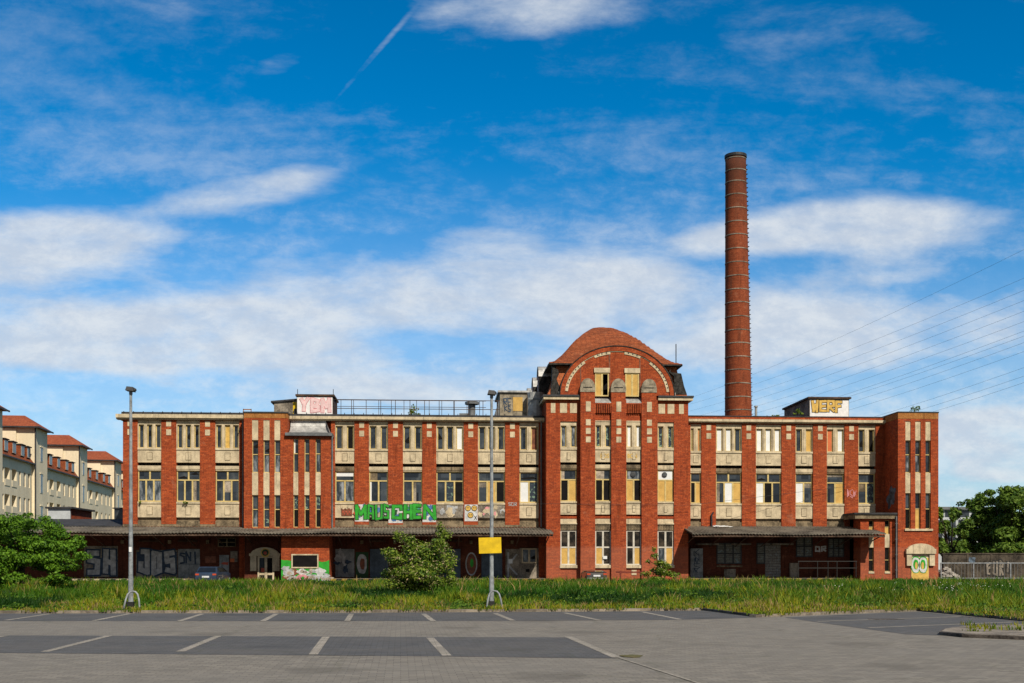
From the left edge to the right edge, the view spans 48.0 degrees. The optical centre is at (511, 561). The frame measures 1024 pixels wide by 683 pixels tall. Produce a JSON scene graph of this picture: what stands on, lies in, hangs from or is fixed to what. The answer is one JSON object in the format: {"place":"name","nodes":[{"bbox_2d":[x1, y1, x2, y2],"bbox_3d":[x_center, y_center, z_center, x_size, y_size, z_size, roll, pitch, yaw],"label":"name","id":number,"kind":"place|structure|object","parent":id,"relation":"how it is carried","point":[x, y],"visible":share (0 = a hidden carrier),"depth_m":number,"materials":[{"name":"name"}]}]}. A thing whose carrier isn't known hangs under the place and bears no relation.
{"place":"outdoors","nodes":[
{"label":"outdoors","id":0,"kind":"place"},
{"bbox_2d":[0,405,9,514],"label":"apartment house","id":1,"kind":"structure","parent":0,"point":[2,409],"depth_m":130.20,"materials":[{"name":"beige tile"}]},
{"bbox_2d":[45,507,94,518],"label":"brick shed","id":2,"kind":"structure","parent":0,"point":[66,513],"depth_m":104.22,"materials":[{"name":"paint"}]},
{"bbox_2d":[0,327,938,582],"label":"factory building","id":3,"kind":"structure","parent":0,"point":[611,456],"depth_m":95.39,"materials":[{"name":"red brick"}]},
{"bbox_2d":[138,470,160,501],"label":"window","id":4,"kind":"structure","parent":3,"relation":"in","point":[149,481],"depth_m":94.59,"materials":[{"name":"grey glass"}]},
{"bbox_2d":[177,471,199,501],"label":"window","id":5,"kind":"structure","parent":3,"relation":"in","point":[188,482],"depth_m":94.80,"materials":[{"name":"grey glass"}]},
{"bbox_2d":[178,549,199,577],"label":"sliding door","id":6,"kind":"structure","parent":3,"relation":"in","point":[188,559],"depth_m":94.49,"materials":[{"name":"blue paint"}]},
{"bbox_2d":[219,555,228,571],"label":"door","id":7,"kind":"structure","parent":3,"relation":"in","point":[223,559],"depth_m":94.68,"materials":[{"name":"red paint"}]},
{"bbox_2d":[218,538,235,546],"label":"vent window","id":8,"kind":"structure","parent":3,"relation":"in","point":[228,542],"depth_m":94.70,"materials":[{"name":"glass"}]},
{"bbox_2d":[216,471,238,501],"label":"window","id":9,"kind":"structure","parent":3,"relation":"in","point":[227,482],"depth_m":94.98,"materials":[{"name":"grey glass"}]},
{"bbox_2d":[252,440,257,472],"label":"stairwell window","id":10,"kind":"structure","parent":3,"relation":"in","point":[254,442],"depth_m":93.78,"materials":[{"name":"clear glass"}]},
{"bbox_2d":[252,495,257,526],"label":"stairwell window","id":11,"kind":"structure","parent":3,"relation":"in","point":[254,497],"depth_m":93.78,"materials":[{"name":"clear glass"}]},
{"bbox_2d":[258,556,273,579],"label":"entrance door","id":12,"kind":"structure","parent":3,"relation":"in","point":[263,562],"depth_m":93.26,"materials":[{"name":"beige wood"}]},
{"bbox_2d":[264,440,269,472],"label":"stairwell window","id":13,"kind":"structure","parent":3,"relation":"in","point":[266,442],"depth_m":93.83,"materials":[{"name":"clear glass"}]},
{"bbox_2d":[264,495,269,526],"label":"stairwell window","id":14,"kind":"structure","parent":3,"relation":"in","point":[266,497],"depth_m":93.83,"materials":[{"name":"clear glass"}]},
{"bbox_2d":[275,440,279,472],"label":"stairwell window","id":15,"kind":"structure","parent":3,"relation":"in","point":[277,442],"depth_m":93.90,"materials":[{"name":"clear glass"}]},
{"bbox_2d":[275,495,279,527],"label":"stairwell window","id":16,"kind":"structure","parent":3,"relation":"in","point":[277,497],"depth_m":93.90,"materials":[{"name":"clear glass"}]},
{"bbox_2d":[294,439,297,472],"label":"stairwell window","id":17,"kind":"structure","parent":3,"relation":"in","point":[295,440],"depth_m":93.99,"materials":[{"name":"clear glass"}]},
{"bbox_2d":[291,554,318,567],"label":"kiosk window","id":18,"kind":"structure","parent":3,"relation":"in","point":[297,560],"depth_m":91.48,"materials":[{"name":"beige glass"}]},
{"bbox_2d":[305,439,309,472],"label":"stairwell window","id":19,"kind":"structure","parent":3,"relation":"in","point":[307,441],"depth_m":94.03,"materials":[{"name":"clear glass"}]},
{"bbox_2d":[305,495,309,526],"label":"stairwell window","id":20,"kind":"structure","parent":3,"relation":"in","point":[307,497],"depth_m":94.03,"materials":[{"name":"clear glass"}]},
{"bbox_2d":[316,439,320,472],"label":"stairwell window","id":21,"kind":"structure","parent":3,"relation":"in","point":[318,441],"depth_m":94.08,"materials":[{"name":"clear glass"}]},
{"bbox_2d":[316,495,320,526],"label":"stairwell window","id":22,"kind":"structure","parent":3,"relation":"in","point":[318,497],"depth_m":94.08,"materials":[{"name":"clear glass"}]},
{"bbox_2d":[336,426,342,448],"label":"window","id":23,"kind":"structure","parent":3,"relation":"in","point":[339,429],"depth_m":95.59,"materials":[{"name":"grey glass"}]},
{"bbox_2d":[333,548,353,576],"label":"painted door","id":24,"kind":"structure","parent":3,"relation":"in","point":[344,558],"depth_m":95.28,"materials":[{"name":"silver metal"}]},
{"bbox_2d":[335,471,353,501],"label":"window","id":25,"kind":"structure","parent":3,"relation":"in","point":[344,480],"depth_m":95.56,"materials":[{"name":"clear glass"}]},
{"bbox_2d":[347,426,353,448],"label":"window","id":26,"kind":"structure","parent":3,"relation":"in","point":[350,429],"depth_m":95.66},
{"bbox_2d":[370,426,376,448],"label":"window","id":27,"kind":"structure","parent":3,"relation":"in","point":[373,429],"depth_m":95.77,"materials":[{"name":"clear glass"}]},
{"bbox_2d":[369,471,387,501],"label":"window","id":28,"kind":"structure","parent":3,"relation":"in","point":[378,481],"depth_m":95.75,"materials":[{"name":"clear glass"}]},
{"bbox_2d":[370,549,387,577],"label":"sliding door","id":29,"kind":"structure","parent":3,"relation":"in","point":[378,562],"depth_m":95.45,"materials":[{"name":"metal"}]},
{"bbox_2d":[381,426,386,448],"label":"window","id":30,"kind":"structure","parent":3,"relation":"in","point":[383,428],"depth_m":95.82,"materials":[{"name":"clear glass"}]},
{"bbox_2d":[404,427,410,448],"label":"window","id":31,"kind":"structure","parent":3,"relation":"in","point":[407,430],"depth_m":95.94,"materials":[{"name":"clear glass"}]},
{"bbox_2d":[403,472,421,501],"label":"window","id":32,"kind":"structure","parent":3,"relation":"in","point":[412,481],"depth_m":95.91,"materials":[{"name":"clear glass"}]},
{"bbox_2d":[415,427,421,448],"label":"window","id":33,"kind":"structure","parent":3,"relation":"in","point":[418,430],"depth_m":96.01,"materials":[{"name":"grey glass"}]},
{"bbox_2d":[437,427,443,448],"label":"window","id":34,"kind":"structure","parent":3,"relation":"in","point":[440,430],"depth_m":96.10,"materials":[{"name":"grey glass"}]},
{"bbox_2d":[438,549,460,577],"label":"sliding door","id":35,"kind":"structure","parent":3,"relation":"in","point":[457,552],"depth_m":95.84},
{"bbox_2d":[436,472,463,502],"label":"window","id":36,"kind":"structure","parent":3,"relation":"in","point":[449,485],"depth_m":96.10,"materials":[{"name":"grey glass"}]},
{"bbox_2d":[456,427,462,449],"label":"window","id":37,"kind":"structure","parent":3,"relation":"in","point":[459,430],"depth_m":96.17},
{"bbox_2d":[479,427,484,449],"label":"window","id":38,"kind":"structure","parent":3,"relation":"in","point":[481,429],"depth_m":96.31,"materials":[{"name":"grey glass"}]},
{"bbox_2d":[478,472,504,502],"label":"window","id":39,"kind":"structure","parent":3,"relation":"in","point":[483,477],"depth_m":96.31,"materials":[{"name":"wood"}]},
{"bbox_2d":[481,549,501,577],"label":"sliding door","id":40,"kind":"structure","parent":3,"relation":"in","point":[485,557],"depth_m":96.03,"materials":[{"name":"metal"}]},
{"bbox_2d":[498,427,503,449],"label":"window","id":41,"kind":"structure","parent":3,"relation":"in","point":[500,429],"depth_m":96.43,"materials":[{"name":"grey glass"}]},
{"bbox_2d":[520,427,526,449],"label":"window","id":42,"kind":"structure","parent":3,"relation":"in","point":[523,430],"depth_m":96.55,"materials":[{"name":"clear glass"}]},
{"bbox_2d":[519,472,537,502],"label":"window","id":43,"kind":"structure","parent":3,"relation":"in","point":[528,481],"depth_m":96.50,"materials":[{"name":"white glass"}]},
{"bbox_2d":[522,548,536,562],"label":"window","id":44,"kind":"structure","parent":3,"relation":"in","point":[529,555],"depth_m":96.24,"materials":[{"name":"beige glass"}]},
{"bbox_2d":[531,427,537,449],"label":"window","id":45,"kind":"structure","parent":3,"relation":"in","point":[534,430],"depth_m":96.57,"materials":[{"name":"brown paint"}]},
{"bbox_2d":[560,470,576,500],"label":"window","id":46,"kind":"structure","parent":3,"relation":"in","point":[568,478],"depth_m":95.12,"materials":[{"name":"yellow wood"}]},
{"bbox_2d":[560,530,576,564],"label":"window","id":47,"kind":"structure","parent":3,"relation":"in","point":[568,538],"depth_m":95.07,"materials":[{"name":"yellow wood"}]},
{"bbox_2d":[595,373,608,396],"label":"window","id":48,"kind":"structure","parent":3,"relation":"in","point":[599,388],"depth_m":94.82,"materials":[{"name":"yellow wood"}]},
{"bbox_2d":[595,469,610,500],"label":"window","id":49,"kind":"structure","parent":3,"relation":"in","point":[602,476],"depth_m":94.89,"materials":[{"name":"black glass"}]},
{"bbox_2d":[595,530,610,564],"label":"window","id":50,"kind":"structure","parent":3,"relation":"in","point":[602,537],"depth_m":94.84,"materials":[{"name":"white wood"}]},
{"bbox_2d":[625,373,638,396],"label":"window","id":51,"kind":"structure","parent":3,"relation":"in","point":[631,379],"depth_m":94.98,"materials":[{"name":"yellow wood"}]},
{"bbox_2d":[626,469,640,500],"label":"window","id":52,"kind":"structure","parent":3,"relation":"in","point":[633,484],"depth_m":95.03,"materials":[{"name":"yellow wood"}]},
{"bbox_2d":[626,530,640,564],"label":"window","id":53,"kind":"structure","parent":3,"relation":"in","point":[633,537],"depth_m":95.00,"materials":[{"name":"white wood"}]},
{"bbox_2d":[658,470,672,501],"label":"window","id":54,"kind":"structure","parent":3,"relation":"in","point":[665,484],"depth_m":95.59,"materials":[{"name":"brown wood"}]},
{"bbox_2d":[658,531,672,564],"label":"window","id":55,"kind":"structure","parent":3,"relation":"in","point":[665,538],"depth_m":95.56,"materials":[{"name":"brown wood"}]},
{"bbox_2d":[690,473,700,502],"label":"window","id":56,"kind":"structure","parent":3,"relation":"in","point":[695,478],"depth_m":97.38,"materials":[{"name":"brown wood"}]},
{"bbox_2d":[690,548,702,577],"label":"painted door","id":57,"kind":"structure","parent":3,"relation":"in","point":[696,554],"depth_m":96.74,"materials":[{"name":"grey paint"}]},
{"bbox_2d":[716,473,740,502],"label":"window","id":58,"kind":"structure","parent":3,"relation":"in","point":[728,485],"depth_m":97.54,"materials":[{"name":"brown wood"}]},
{"bbox_2d":[716,543,741,563],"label":"block window","id":59,"kind":"structure","parent":3,"relation":"in","point":[726,553],"depth_m":97.30,"materials":[{"name":"glass"}]},
{"bbox_2d":[756,543,764,563],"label":"block window","id":60,"kind":"structure","parent":3,"relation":"in","point":[760,551],"depth_m":97.47,"materials":[{"name":"glass"}]},
{"bbox_2d":[756,473,780,503],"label":"window","id":61,"kind":"structure","parent":3,"relation":"in","point":[767,484],"depth_m":97.78,"materials":[{"name":"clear glass"}]},
{"bbox_2d":[765,543,780,576],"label":"bricked up door","id":62,"kind":"structure","parent":3,"relation":"in","point":[772,552],"depth_m":97.52,"materials":[{"name":"brick"}]},
{"bbox_2d":[796,474,811,503],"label":"window","id":63,"kind":"structure","parent":3,"relation":"in","point":[803,481],"depth_m":97.95,"materials":[{"name":"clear glass"}]},
{"bbox_2d":[796,537,812,556],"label":"block window","id":64,"kind":"structure","parent":3,"relation":"in","point":[803,544],"depth_m":97.71,"materials":[{"name":"glass"}]},
{"bbox_2d":[827,474,843,503],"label":"window","id":65,"kind":"structure","parent":3,"relation":"in","point":[835,495],"depth_m":98.12,"materials":[{"name":"brown wood"}]},
{"bbox_2d":[828,539,843,556],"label":"block window","id":66,"kind":"structure","parent":3,"relation":"in","point":[833,551],"depth_m":97.88,"materials":[{"name":"glass"}]},
{"bbox_2d":[858,474,874,503],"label":"window","id":67,"kind":"structure","parent":3,"relation":"in","point":[866,482],"depth_m":98.28,"materials":[{"name":"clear glass"}]},
{"bbox_2d":[905,441,909,472],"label":"stairwell window","id":68,"kind":"structure","parent":3,"relation":"in","point":[907,443],"depth_m":95.54,"materials":[{"name":"grey glass"}]},
{"bbox_2d":[905,493,909,528],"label":"stairwell window","id":69,"kind":"structure","parent":3,"relation":"in","point":[907,495],"depth_m":95.54,"materials":[{"name":"black glass"}]},
{"bbox_2d":[915,441,919,472],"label":"stairwell window","id":70,"kind":"structure","parent":3,"relation":"in","point":[917,443],"depth_m":95.59,"materials":[{"name":"grey glass"}]},
{"bbox_2d":[915,493,919,528],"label":"stairwell window","id":71,"kind":"structure","parent":3,"relation":"in","point":[917,495],"depth_m":95.56,"materials":[{"name":"brown wood"}]},
{"bbox_2d":[911,554,928,579],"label":"door","id":72,"kind":"structure","parent":3,"relation":"in","point":[920,562],"depth_m":95.28,"materials":[{"name":"yellow"}]},
{"bbox_2d":[925,441,929,472],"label":"stairwell window","id":73,"kind":"structure","parent":3,"relation":"in","point":[927,443],"depth_m":95.66,"materials":[{"name":"grey glass"}]},
{"bbox_2d":[925,493,929,528],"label":"stairwell window","id":74,"kind":"structure","parent":3,"relation":"in","point":[927,495],"depth_m":95.66,"materials":[{"name":"black glass"}]},
{"bbox_2d":[0,610,1023,682],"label":"parking lot","id":75,"kind":"structure","parent":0,"point":[781,649],"depth_m":20.26,"materials":[{"name":"asphalt"}]},
{"bbox_2d":[1,610,300,612],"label":"kerb","id":76,"kind":"structure","parent":75,"relation":"on","point":[149,611],"depth_m":38.28,"materials":[{"name":"concrete"}]},
{"bbox_2d":[0,635,611,657],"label":"parking bays","id":77,"kind":"object","parent":75,"relation":"on","point":[558,647],"visible":1,"depth_m":23.36,"materials":[{"name":"asphalt"}]},
{"bbox_2d":[0,610,755,620],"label":"parking bays","id":78,"kind":"object","parent":75,"relation":"on","point":[539,616],"visible":1,"depth_m":35.79,"materials":[{"name":"asphalt"}]},
{"bbox_2d":[299,609,600,612],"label":"kerb","id":79,"kind":"structure","parent":75,"relation":"on","point":[476,610],"depth_m":39.03,"materials":[{"name":"concrete"}]},
{"bbox_2d":[0,612,1004,657],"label":"bay markings","id":80,"kind":"object","parent":75,"relation":"on","point":[435,643],"visible":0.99,"depth_m":24.77,"materials":[{"name":"paint"}]},
{"bbox_2d":[599,608,701,611],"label":"kerb","id":81,"kind":"structure","parent":75,"relation":"on","point":[650,609],"depth_m":39.94,"materials":[{"name":"concrete"}]},
{"bbox_2d":[702,608,761,616],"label":"kerb","id":82,"kind":"structure","parent":75,"relation":"on","point":[728,612],"depth_m":37.76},
{"bbox_2d":[749,611,839,616],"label":"kerb","id":83,"kind":"structure","parent":75,"relation":"on","point":[799,614],"depth_m":36.43,"materials":[{"name":"concrete"}]},
{"bbox_2d":[840,609,917,613],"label":"kerb","id":84,"kind":"structure","parent":75,"relation":"on","point":[866,611],"depth_m":38.55,"materials":[{"name":"concrete"}]},
{"bbox_2d":[785,612,1023,634],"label":"parking bays","id":85,"kind":"object","parent":75,"relation":"on","point":[935,626],"visible":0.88,"depth_m":32.78,"materials":[{"name":"asphalt"}]},
{"bbox_2d":[942,624,1023,635],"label":"traffic island","id":86,"kind":"structure","parent":85,"relation":"on","point":[998,631],"depth_m":26.67,"materials":[{"name":"concrete"}]},
{"bbox_2d":[918,609,1023,620],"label":"kerb","id":87,"kind":"structure","parent":75,"relation":"on","point":[984,616],"depth_m":35.81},
{"bbox_2d":[939,629,1023,639],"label":"kerb","id":88,"kind":"structure","parent":75,"relation":"on","point":[981,636],"depth_m":25.64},
{"bbox_2d":[0,0,1023,511],"label":"sky","id":89,"kind":"structure","parent":0,"point":[225,206],"materials":[{"name":"blue"}]},
{"bbox_2d":[941,553,1023,577],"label":"concrete wall","id":90,"kind":"structure","parent":0,"point":[980,570],"depth_m":111.06,"materials":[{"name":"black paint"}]},
{"label":"yard","id":91,"kind":"structure","parent":0,"visible":0},
{"bbox_2d":[195,567,230,580],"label":"parked car","id":92,"kind":"object","parent":91,"relation":"on","point":[209,573],"visible":0.59,"depth_m":87.10,"materials":[{"name":"blue paint"}]},
{"bbox_2d":[581,570,606,579],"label":"parked car","id":93,"kind":"object","parent":91,"relation":"on","point":[592,573],"visible":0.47,"depth_m":89.20,"materials":[{"name":"paint"}]},
{"bbox_2d":[724,152,752,415],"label":"factory chimney","id":94,"kind":"object","parent":91,"relation":"on","point":[738,387],"visible":0.65,"depth_m":125.67,"materials":[{"name":"brick"}]},
{"bbox_2d":[938,567,960,577],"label":"rubble heap","id":95,"kind":"object","parent":91,"relation":"on","point":[947,571],"visible":0.66,"depth_m":103.71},
{"bbox_2d":[938,506,970,555],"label":"broadleaf tree","id":96,"kind":"object","parent":91,"relation":"on","point":[945,528],"visible":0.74,"depth_m":114.74,"materials":[{"name":"green plant"}]},
{"bbox_2d":[948,489,1010,552],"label":"broadleaf tree","id":97,"kind":"object","parent":91,"relation":"on","point":[975,541],"visible":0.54,"depth_m":125.90,"materials":[{"name":"green plant"}]},
{"bbox_2d":[940,563,1023,578],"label":"metal fence","id":98,"kind":"object","parent":91,"relation":"on","point":[973,568],"visible":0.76,"depth_m":99.12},
{"bbox_2d":[976,485,1023,552],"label":"broadleaf tree","id":99,"kind":"object","parent":91,"relation":"on","point":[1005,530],"visible":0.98,"depth_m":121.44,"materials":[{"name":"green plant"}]},
{"label":"verge","id":100,"kind":"structure","parent":0,"visible":0},
{"bbox_2d":[0,511,92,588],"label":"maple tree","id":101,"kind":"object","parent":100,"relation":"on","point":[22,550],"visible":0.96,"depth_m":56.19,"materials":[{"name":"green plant"}]},
{"bbox_2d":[125,386,136,606],"bbox_3d":[-13.231,-2.244,39.961,0.330,7.687,0.360,0,0,-4],"label":"street lamp","id":102,"kind":"object","parent":100,"relation":"on","point":[130,390],"visible":0.86,"depth_m":39.91,"materials":[{"name":"metal"}]},
{"bbox_2d":[379,521,459,592],"bbox_3d":[-4.261,-0.106,52.919,3.765,3.614,3.518,0,0,-4],"label":"flowering shrub","id":103,"kind":"object","parent":100,"relation":"on","point":[427,564],"visible":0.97,"depth_m":52.30,"materials":[{"name":"green plant"}]},
{"bbox_2d":[487,390,496,605],"bbox_3d":[-0.708,-2.238,40.734,0.330,7.677,0.360,0,0,-4],"label":"street lamp","id":104,"kind":"object","parent":100,"relation":"on","point":[491,393],"visible":0.81,"depth_m":40.68,"materials":[{"name":"metal"}]},
{"bbox_2d":[479,537,501,553],"bbox_3d":[-0.783,-0.587,40.634,0.800,0.560,0.128,-2,0,-10],"label":"yellow sign","id":105,"kind":"object","parent":104,"relation":"attached to","point":[490,545],"visible":1,"depth_m":40.57,"materials":[{"name":"metal"}]},
{"bbox_2d":[0,573,1023,617],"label":"grass","id":106,"kind":"structure","parent":100,"relation":"on","point":[253,592],"depth_m":45.29,"materials":[{"name":"plant"}]},
{"bbox_2d":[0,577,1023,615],"bbox_3d":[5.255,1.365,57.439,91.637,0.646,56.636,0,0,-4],"label":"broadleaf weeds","id":107,"kind":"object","parent":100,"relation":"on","point":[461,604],"visible":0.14,"depth_m":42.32,"materials":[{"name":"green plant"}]},
{"bbox_2d":[21,604,1023,631],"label":"weeds","id":108,"kind":"object","parent":100,"relation":"on","point":[770,613],"visible":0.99,"depth_m":38.33,"materials":[{"name":"green plant"}]},
{"bbox_2d":[640,546,680,580],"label":"sapling","id":109,"kind":"object","parent":100,"relation":"on","point":[659,571],"visible":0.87,"depth_m":84.59,"materials":[{"name":"green plant"}]},
{"label":"ground","id":110,"kind":"structure","parent":0,"visible":0},
{"bbox_2d":[2,415,53,518],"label":"apartment house","id":111,"kind":"structure","parent":110,"relation":"on","point":[24,464],"depth_m":143.44,"materials":[{"name":"paint"}]},
{"bbox_2d":[47,435,92,515],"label":"apartment house","id":112,"kind":"structure","parent":110,"relation":"on","point":[66,470],"depth_m":165.96,"materials":[{"name":"paint"}]},
{"bbox_2d":[87,451,122,518],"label":"apartment house","id":113,"kind":"structure","parent":110,"relation":"on","point":[103,483],"depth_m":189.95,"materials":[{"name":"paint"}]},
{"bbox_2d":[938,507,971,570],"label":"office building","id":114,"kind":"structure","parent":110,"relation":"on","point":[965,512],"depth_m":215.40,"materials":[{"name":"paint"}]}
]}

